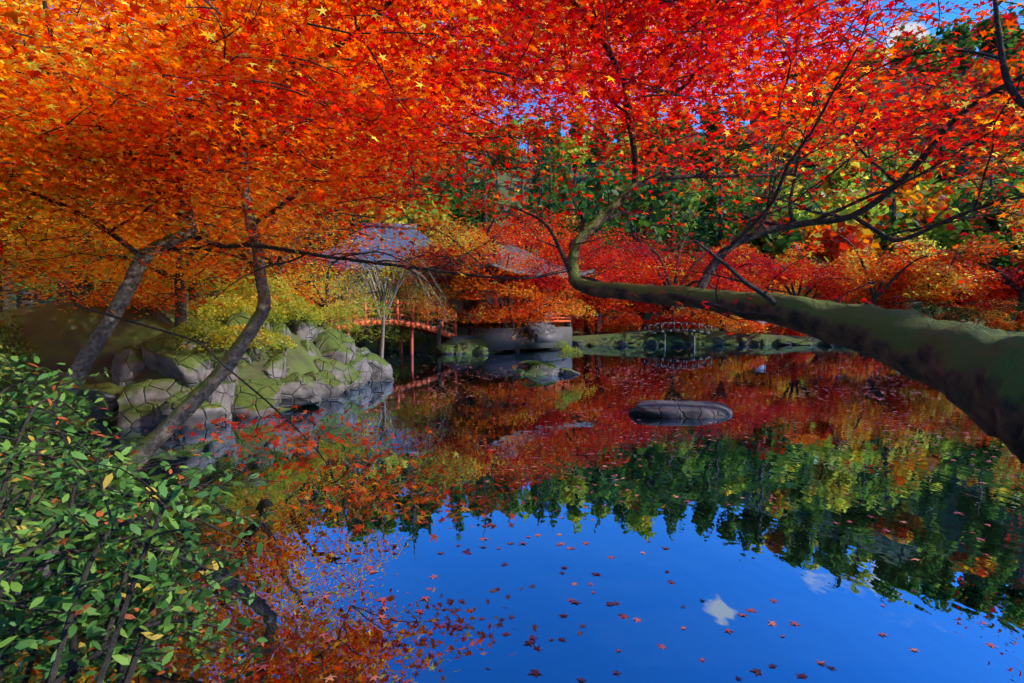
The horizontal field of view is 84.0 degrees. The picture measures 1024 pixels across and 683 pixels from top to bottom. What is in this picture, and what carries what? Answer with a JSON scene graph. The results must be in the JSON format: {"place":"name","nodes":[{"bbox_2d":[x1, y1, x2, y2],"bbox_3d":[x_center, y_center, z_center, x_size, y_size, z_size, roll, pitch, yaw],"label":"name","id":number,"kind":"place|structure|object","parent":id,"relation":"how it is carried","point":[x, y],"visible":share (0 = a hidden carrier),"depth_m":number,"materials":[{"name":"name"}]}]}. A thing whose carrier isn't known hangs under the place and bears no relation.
{"place":"outdoors","nodes":[
{"label":"outdoors","id":0,"kind":"place"},
{"bbox_2d":[0,0,413,321],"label":"maple leaves","id":1,"kind":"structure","parent":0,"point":[13,16],"depth_m":11.98,"materials":[{"name":"orange plant"}]},
{"bbox_2d":[74,304,553,543],"bbox_3d":[-2.542,0.559,5.025,5.836,1.855,1.669,1,3,19],"label":"maple branch","id":2,"kind":"object","parent":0,"point":[298,445],"depth_m":4.60,"materials":[{"name":"red plant"}]},
{"bbox_2d":[0,345,1023,682],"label":"pond water","id":3,"kind":"structure","parent":0,"point":[812,567],"depth_m":5.30,"materials":[{"name":"blue liquid"}]},
{"bbox_2d":[75,349,1015,682],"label":"fallen leaves","id":4,"kind":"object","parent":3,"relation":"on","point":[529,641],"visible":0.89,"depth_m":5.09,"materials":[{"name":"red plant"}]},
{"bbox_2d":[514,362,579,374],"bbox_3d":[1.281,1.070,19.559,2.430,0.734,1.129,0,3,-10],"label":"island rock","id":5,"kind":"object","parent":3,"relation":"in","point":[548,368],"visible":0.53,"depth_m":19.28,"materials":[{"name":"grey stone"}]},
{"bbox_2d":[629,400,732,418],"bbox_3d":[3.476,1.561,11.656,2.200,0.652,1.290,0,3,0],"label":"rock flat in pond","id":6,"kind":"object","parent":3,"relation":"in","point":[685,409],"visible":0.66,"depth_m":11.28,"materials":[{"name":"grey stone"}]},
{"bbox_2d":[0,56,1023,526],"bbox_3d":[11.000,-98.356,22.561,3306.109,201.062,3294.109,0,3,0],"label":"ground","id":7,"kind":"structure","parent":0,"point":[54,332],"depth_m":12.40,"materials":[{"name":"plant"}]},
{"bbox_2d":[0,354,287,682],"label":"shrub","id":8,"kind":"object","parent":7,"relation":"on","point":[108,549],"depth_m":2.14,"materials":[{"name":"green plant"}]},
{"bbox_2d":[0,304,393,585],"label":"bank rocks","id":9,"kind":"structure","parent":7,"relation":"on","point":[342,366],"depth_m":11.31,"materials":[{"name":"grey stone"}]},
{"bbox_2d":[0,0,667,318],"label":"maple foliage","id":10,"kind":"object","parent":7,"relation":"on","point":[45,111],"visible":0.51,"depth_m":6.26,"materials":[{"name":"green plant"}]},
{"bbox_2d":[290,223,449,329],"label":"grey hall roof","id":11,"kind":"structure","parent":7,"relation":"on","point":[391,240],"depth_m":44.12,"materials":[{"name":"tile"}]},
{"bbox_2d":[0,0,751,498],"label":"maple tree","id":12,"kind":"object","parent":7,"relation":"on","point":[137,36],"depth_m":6.81,"materials":[{"name":"orange plant"}]},
{"bbox_2d":[318,257,453,357],"bbox_3d":[-4.946,-0.673,23.004,5.032,5.428,4.206,0,3,0],"label":"weeping tree","id":13,"kind":"object","parent":7,"relation":"on","point":[381,352],"visible":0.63,"depth_m":22.87,"materials":[{"name":"plant"}]},
{"bbox_2d":[329,271,454,334],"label":"weeping tree leaves","id":14,"kind":"object","parent":7,"relation":"on","point":[389,300],"visible":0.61,"depth_m":22.59,"materials":[{"name":"yellow plant"}]},
{"bbox_2d":[324,300,478,353],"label":"arched bridge","id":15,"kind":"structure","parent":7,"relation":"on","point":[421,326],"depth_m":29.49,"materials":[{"name":"paint"}]},
{"bbox_2d":[413,239,593,350],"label":"pavilion","id":16,"kind":"structure","parent":7,"relation":"on","point":[546,335],"depth_m":31.89,"materials":[{"name":"paint"}]},
{"bbox_2d":[0,0,1023,312],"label":"maple","id":17,"kind":"object","parent":7,"relation":"on","point":[520,38],"depth_m":5.24,"materials":[{"name":"red plant"}]},
{"bbox_2d":[0,1,1023,334],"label":"maple trees","id":18,"kind":"object","parent":7,"relation":"on","point":[182,311],"visible":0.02,"depth_m":41.25,"materials":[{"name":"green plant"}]},
{"bbox_2d":[0,298,1023,474],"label":"evergreen shrub leaves","id":19,"kind":"object","parent":7,"relation":"on","point":[7,356],"visible":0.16,"depth_m":9.89,"materials":[{"name":"plant"}]},
{"bbox_2d":[4,2,1023,300],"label":"background trees","id":20,"kind":"object","parent":7,"relation":"on","point":[828,238],"visible":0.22,"depth_m":70.13,"materials":[{"name":"plant"}]},
{"bbox_2d":[41,188,1023,360],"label":"shrubs","id":21,"kind":"object","parent":7,"relation":"on","point":[296,303],"depth_m":30.15,"materials":[{"name":"orange plant"}]},
{"bbox_2d":[118,0,1023,320],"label":"maple leaves","id":22,"kind":"object","parent":7,"relation":"on","point":[914,280],"depth_m":41.51,"materials":[{"name":"red plant"}]},
{"bbox_2d":[355,336,831,353],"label":"shore rocks","id":23,"kind":"object","parent":7,"relation":"on","point":[444,348],"depth_m":37.94,"materials":[{"name":"grey stone"}]},
{"bbox_2d":[644,322,711,344],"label":"bridge","id":24,"kind":"structure","parent":7,"relation":"on","point":[661,330],"depth_m":38.27,"materials":[{"name":"paint"}]},
{"bbox_2d":[445,0,1023,462],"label":"maple tree","id":25,"kind":"object","parent":7,"relation":"on","point":[952,110],"depth_m":5.15,"materials":[{"name":"red plant"}]},
{"bbox_2d":[0,0,1023,158],"label":"sky","id":26,"kind":"structure","parent":0,"point":[948,17],"materials":[{"name":"blue"}]}
]}

